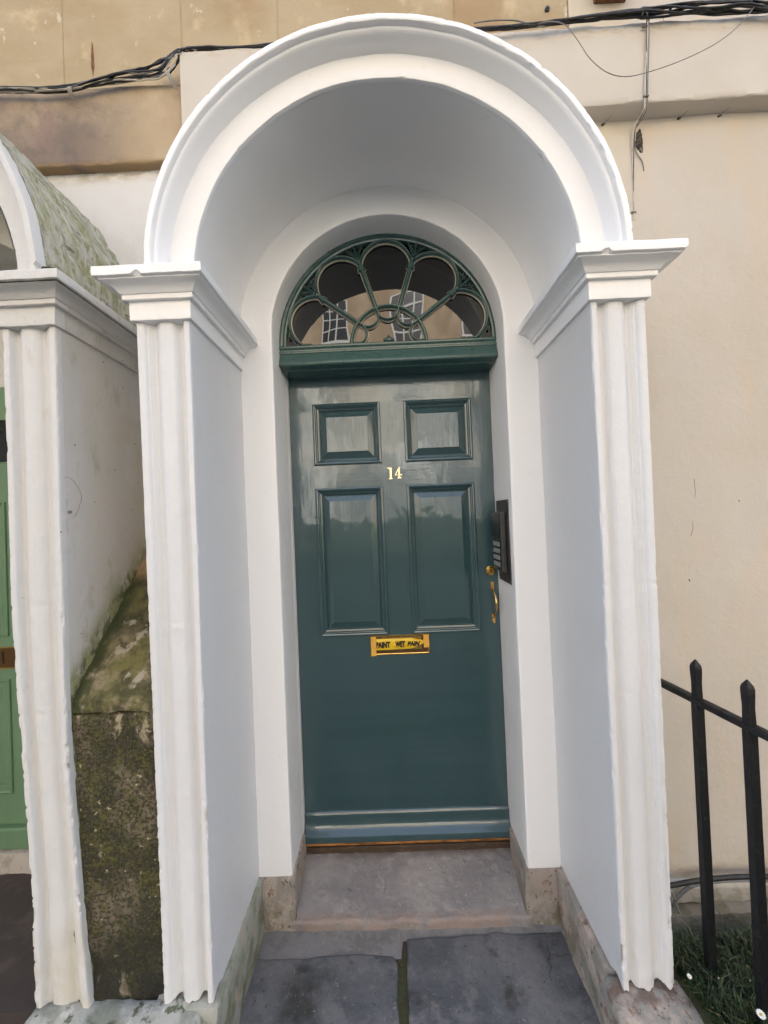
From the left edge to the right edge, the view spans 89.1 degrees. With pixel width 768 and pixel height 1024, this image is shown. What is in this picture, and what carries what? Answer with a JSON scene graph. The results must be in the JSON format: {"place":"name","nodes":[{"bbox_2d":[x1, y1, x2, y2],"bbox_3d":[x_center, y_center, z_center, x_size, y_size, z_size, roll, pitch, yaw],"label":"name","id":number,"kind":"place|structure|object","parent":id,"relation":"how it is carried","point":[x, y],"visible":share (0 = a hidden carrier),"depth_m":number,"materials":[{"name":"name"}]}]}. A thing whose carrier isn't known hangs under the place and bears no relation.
{"place":"outdoors","nodes":[
{"label":"outdoors","id":0,"kind":"place"},
{"bbox_2d":[396,941,408,1023],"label":"joint soil","id":1,"kind":"structure","parent":0,"point":[403,1006],"depth_m":1.23,"materials":[{"name":"brown soil"}]},
{"bbox_2d":[239,954,399,1023],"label":"flagstone","id":2,"kind":"object","parent":1,"relation":"on","point":[351,989],"visible":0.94,"depth_m":1.22,"materials":[{"name":"grey stone"}]},
{"bbox_2d":[258,924,561,959],"bbox_3d":[0.093,1.486,1.361,1.070,0.024,0.119,-2,-1,1],"label":"mortar strip","id":3,"kind":"object","parent":1,"relation":"on","point":[283,945],"visible":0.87,"depth_m":1.37,"materials":[{"name":"grey concrete"}]},
{"bbox_2d":[292,848,532,931],"bbox_3d":[0.099,1.438,1.507,0.856,0.128,0.240,-2,-1,1],"label":"door step","id":4,"kind":"object","parent":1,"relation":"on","point":[438,889],"depth_m":1.47,"materials":[{"name":"stone"}]},
{"bbox_2d":[407,932,599,1023],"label":"flagstone","id":5,"kind":"object","parent":1,"relation":"on","point":[507,978],"visible":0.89,"depth_m":1.23,"materials":[{"name":"stone"}]},
{"bbox_2d":[672,909,767,1023],"bbox_3d":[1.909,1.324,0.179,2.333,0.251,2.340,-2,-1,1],"label":"soil bank","id":6,"kind":"structure","parent":0,"point":[695,1002],"depth_m":1.04,"materials":[{"name":"green plant"}]},
{"bbox_2d":[687,974,691,996],"bbox_3d":[0.779,1.224,0.992,0.010,0.091,0.010,-2,-1,1],"label":"daisy","id":7,"kind":"object","parent":6,"relation":"on","point":[689,976],"visible":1,"depth_m":0.99,"materials":[{"name":"white plant"}]},
{"bbox_2d":[661,659,767,1023],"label":"iron railing","id":8,"kind":"object","parent":6,"relation":"on","point":[752,730],"visible":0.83,"depth_m":0.95,"materials":[{"name":"black metal"}]},
{"bbox_2d":[756,1009,765,1023],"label":"daisy","id":9,"kind":"object","parent":6,"relation":"on","point":[761,1014],"visible":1,"depth_m":0.90,"materials":[{"name":"white plant"}]},
{"label":"pavement","id":10,"kind":"structure","parent":0,"visible":0},
{"bbox_2d":[24,997,202,1023],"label":"stone ledge","id":11,"kind":"object","parent":10,"relation":"on","point":[124,1011],"visible":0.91,"depth_m":1.02,"materials":[{"name":"grey stone"}]},
{"bbox_2d":[72,556,163,1000],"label":"mossy stone buttress","id":12,"kind":"structure","parent":11,"relation":"on","point":[112,724],"depth_m":1.06,"materials":[{"name":"stone"}]},
{"bbox_2d":[91,13,703,1023],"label":"arched porch","id":13,"kind":"object","parent":10,"relation":"on","point":[487,159],"visible":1,"depth_m":1.12,"materials":[{"name":"white paint"}]},
{"bbox_2d":[279,233,497,380],"bbox_3d":[0.013,-0.835,1.580,0.864,0.525,0.148,-2,-1,1],"label":"fanlight","id":14,"kind":"object","parent":13,"relation":"attached to","point":[378,305],"visible":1,"depth_m":1.55,"materials":[{"name":"green glass"}]},
{"bbox_2d":[286,378,509,853],"bbox_3d":[0.060,0.384,1.638,0.875,2.032,0.080,-2,-1,1],"label":"door frame","id":15,"kind":"object","parent":13,"relation":"attached to","point":[427,845],"visible":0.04,"depth_m":1.60,"materials":[{"name":"teal paint"}]},
{"bbox_2d":[288,372,510,843],"bbox_3d":[0.059,0.367,1.632,0.848,1.939,0.093,-2,-1,1],"label":"front door","id":16,"kind":"structure","parent":15,"relation":"attached to","point":[393,493],"depth_m":1.63,"materials":[{"name":"teal paint"}]},
{"bbox_2d":[326,416,367,451],"bbox_3d":[-0.155,-0.328,1.639,0.171,0.145,0.001,-2,-1,1],"label":"door panel","id":17,"kind":"structure","parent":16,"relation":"in","point":[343,433],"depth_m":1.64,"materials":[{"name":"teal paint"}]},
{"bbox_2d":[329,500,374,622],"bbox_3d":[-0.133,0.206,1.632,0.171,0.506,0.001,-2,-1,1],"label":"door panel","id":18,"kind":"structure","parent":16,"relation":"in","point":[350,521],"depth_m":1.63,"materials":[{"name":"teal paint"}]},
{"bbox_2d":[288,372,507,826],"bbox_3d":[0.060,0.366,1.653,0.848,1.937,0.051,-2,-1,1],"label":"door leaf","id":19,"kind":"structure","parent":16,"relation":"in","point":[411,730],"depth_m":1.63,"materials":[{"name":"teal paint"}]},
{"bbox_2d":[371,634,428,655],"bbox_3d":[0.067,0.551,1.616,0.242,0.082,0.008,-2,-1,1],"label":"warning tape","id":20,"kind":"object","parent":16,"relation":"attached to","point":[391,644],"visible":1,"depth_m":1.61,"materials":[{"name":"yellow paper"}]},
{"bbox_2d":[417,412,458,447],"bbox_3d":[0.226,-0.343,1.635,0.170,0.145,0.001,-2,-1,1],"label":"door panel","id":21,"kind":"structure","parent":16,"relation":"in","point":[434,429],"depth_m":1.64,"materials":[{"name":"teal paint"}]},
{"bbox_2d":[420,496,465,618],"bbox_3d":[0.248,0.190,1.628,0.170,0.506,0.001,-2,-1,1],"label":"door panel","id":22,"kind":"structure","parent":16,"relation":"in","point":[441,517],"depth_m":1.63,"materials":[{"name":"teal paint"}]},
{"bbox_2d":[491,499,511,584],"bbox_3d":[0.453,0.113,1.522,0.031,0.318,0.152,-2,-1,1],"label":"intercom","id":23,"kind":"object","parent":13,"relation":"attached to","point":[501,541],"visible":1,"depth_m":1.48,"materials":[{"name":"black metal"}]},
{"bbox_3d":[-1.498,1.669,0.951,1.195,0.137,0.427,-2,-1,1],"label":"door step","id":24,"kind":"object","parent":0,"visible":0},
{"bbox_2d":[0,873,35,1023],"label":"door step","id":25,"kind":"object","parent":24,"relation":"on","point":[17,986],"depth_m":1.31,"materials":[{"name":"grey stone"}]},
{"bbox_2d":[0,849,30,874],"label":"door sill","id":26,"kind":"structure","parent":25,"relation":"on","point":[14,861],"depth_m":1.60,"materials":[{"name":"stone"}]},
{"label":"ground","id":27,"kind":"structure","parent":0,"visible":0},
{"bbox_2d":[0,0,567,549],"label":"stone house","id":28,"kind":"structure","parent":27,"relation":"on","point":[96,156],"depth_m":1.44,"materials":[{"name":"beige stone"}]},
{"bbox_2d":[0,329,28,849],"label":"front door","id":29,"kind":"structure","parent":28,"relation":"attached to","point":[13,826],"depth_m":1.65,"materials":[{"name":"green paint"}]},
{"bbox_2d":[0,329,3,386],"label":"over door panel","id":30,"kind":"structure","parent":29,"relation":"in","point":[1,331],"depth_m":1.68,"materials":[{"name":"white paint"}]},
{"bbox_2d":[0,387,27,824],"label":"door leaf","id":31,"kind":"structure","parent":29,"relation":"in","point":[13,807],"depth_m":1.65,"materials":[{"name":"green paint"}]},
{"bbox_2d":[0,133,145,1008],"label":"arched porch","id":32,"kind":"object","parent":28,"relation":"attached to","point":[77,538],"visible":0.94,"depth_m":1.07,"materials":[{"name":"white paint"}]},
{"bbox_2d":[180,0,767,938],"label":"cream house","id":33,"kind":"structure","parent":27,"relation":"on","point":[700,148],"depth_m":1.40,"materials":[{"name":"paint"}]},
{"bbox_2d":[0,42,272,98],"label":"cable bundle","id":34,"kind":"object","parent":33,"relation":"attached to","point":[140,74],"visible":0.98,"depth_m":1.38,"materials":[{"name":"black rubber"}]},
{"bbox_2d":[474,0,767,31],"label":"cable bundle","id":35,"kind":"object","parent":33,"relation":"attached to","point":[697,7],"visible":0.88,"depth_m":1.34,"materials":[{"name":"black rubber"}]},
{"bbox_2d":[474,19,544,27],"bbox_3d":[0.432,-1.681,1.344,0.244,0.037,0.004,-2,-1,1],"label":"loose cable","id":36,"kind":"object","parent":35,"relation":"on","point":[520,21],"visible":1,"depth_m":1.34,"materials":[{"name":"black rubber"}]},
{"bbox_2d":[537,6,754,76],"bbox_3d":[0.929,-1.626,1.321,0.800,0.336,0.047,-2,-1,-1],"label":"loose cable","id":37,"kind":"object","parent":35,"relation":"hanging from","point":[641,73],"visible":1,"depth_m":1.30,"materials":[{"name":"grey rubber"}]},
{"bbox_2d":[630,12,649,221],"bbox_3d":[0.909,-1.392,1.376,0.060,0.681,0.090,-2,-1,1],"label":"wall cable","id":38,"kind":"object","parent":33,"relation":"attached to","point":[646,95],"depth_m":1.36,"materials":[{"name":"grey plastic"}]},
{"bbox_2d":[670,874,767,913],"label":"wall conduit","id":39,"kind":"object","parent":33,"relation":"attached to","point":[690,884],"depth_m":1.33,"materials":[{"name":"grey plastic"}]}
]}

